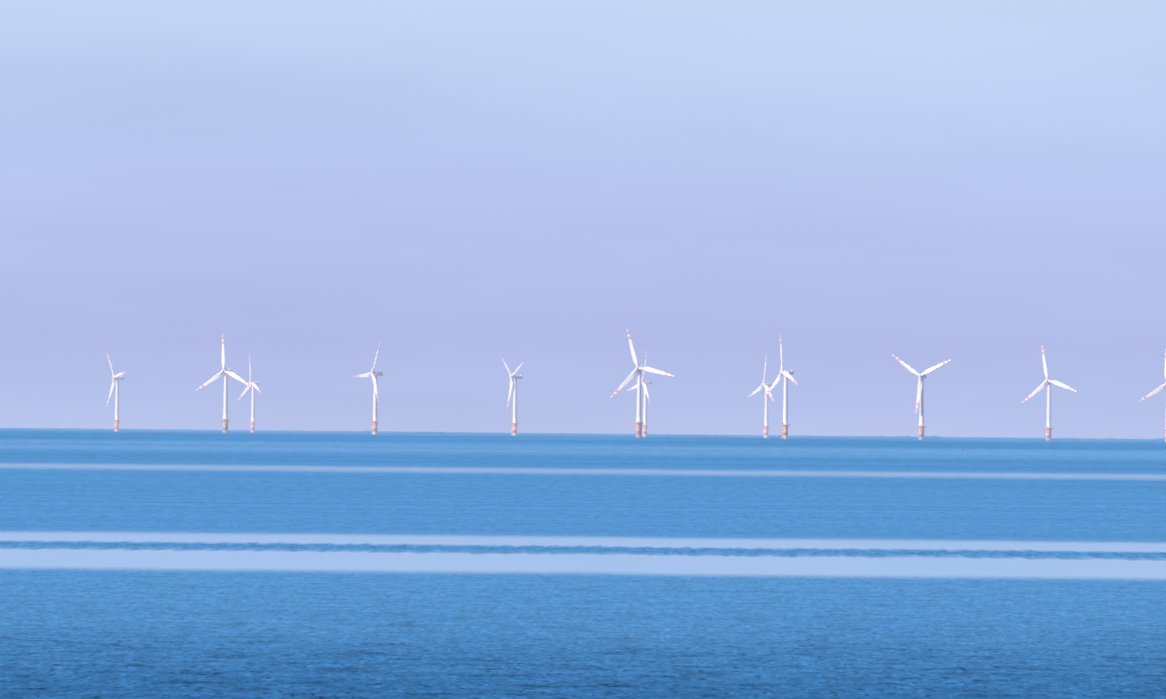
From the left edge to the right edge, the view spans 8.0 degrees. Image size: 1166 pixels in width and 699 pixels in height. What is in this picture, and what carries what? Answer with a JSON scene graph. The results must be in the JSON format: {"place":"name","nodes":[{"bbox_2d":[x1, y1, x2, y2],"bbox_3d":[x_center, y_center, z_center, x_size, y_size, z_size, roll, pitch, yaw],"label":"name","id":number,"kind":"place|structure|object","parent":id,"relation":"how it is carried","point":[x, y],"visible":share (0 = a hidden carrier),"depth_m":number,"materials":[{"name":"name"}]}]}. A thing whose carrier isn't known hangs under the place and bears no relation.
{"place":"outdoors","nodes":[
{"label":"outdoors","id":0,"kind":"place"},
{"bbox_2d":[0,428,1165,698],"bbox_3d":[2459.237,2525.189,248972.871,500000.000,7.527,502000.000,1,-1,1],"label":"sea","id":1,"kind":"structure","parent":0,"point":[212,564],"depth_m":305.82,"materials":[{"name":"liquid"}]},
{"bbox_2d":[106,354,124,431],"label":"wind turbine","id":2,"kind":"object","parent":1,"relation":"on","point":[117,377],"visible":0.98,"depth_m":13914.53,"materials":[{"name":"metal"}]},
{"bbox_2d":[196,335,250,432],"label":"wind turbine","id":3,"kind":"object","parent":1,"relation":"on","point":[225,405],"visible":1,"depth_m":12049.95,"materials":[{"name":"metal"}]},
{"bbox_2d":[237,355,260,432],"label":"wind turbine","id":4,"kind":"object","parent":1,"relation":"on","point":[254,386],"visible":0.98,"depth_m":15077.12,"materials":[{"name":"metal"}]},
{"bbox_2d":[354,342,382,434],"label":"wind turbine","id":5,"kind":"object","parent":1,"relation":"on","point":[373,375],"visible":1,"depth_m":12347.90,"materials":[{"name":"metal"}]},
{"bbox_2d":[501,357,522,435],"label":"wind turbine","id":6,"kind":"object","parent":1,"relation":"on","point":[514,422],"visible":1,"depth_m":12743.94,"materials":[{"name":"metal"}]},
{"bbox_2d":[627,351,651,436],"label":"wind turbine","id":7,"kind":"object","parent":1,"relation":"on","point":[644,384],"visible":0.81,"depth_m":13731.38,"materials":[{"name":"metal"}]},
{"bbox_2d":[611,329,673,437],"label":"wind turbine","id":8,"kind":"object","parent":1,"relation":"on","point":[638,423],"visible":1,"depth_m":10807.54,"materials":[{"name":"metal"}]},
{"bbox_2d":[748,357,773,437],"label":"wind turbine","id":9,"kind":"object","parent":1,"relation":"on","point":[765,425],"visible":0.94,"depth_m":14041.28,"materials":[{"name":"metal"}]},
{"bbox_2d":[764,338,797,438],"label":"wind turbine","id":10,"kind":"object","parent":1,"relation":"on","point":[786,374],"visible":1,"depth_m":11248.20,"materials":[{"name":"metal"}]},
{"bbox_2d":[892,355,950,439],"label":"wind turbine","id":11,"kind":"object","parent":1,"relation":"on","point":[920,396],"visible":1,"depth_m":11753.14,"materials":[{"name":"metal"}]},
{"bbox_2d":[1022,346,1076,440],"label":"wind turbine","id":12,"kind":"object","parent":1,"relation":"on","point":[1038,389],"visible":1,"depth_m":12384.91,"materials":[{"name":"metal"}]},
{"bbox_2d":[1139,349,1165,441],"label":"wind turbine","id":13,"kind":"object","parent":1,"relation":"on","point":[1160,388],"visible":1,"depth_m":12766.85,"materials":[{"name":"metal"}]},
{"bbox_2d":[0,0,1165,438],"label":"sky","id":14,"kind":"structure","parent":0,"point":[456,187],"materials":[{"name":"blue"}]}
]}

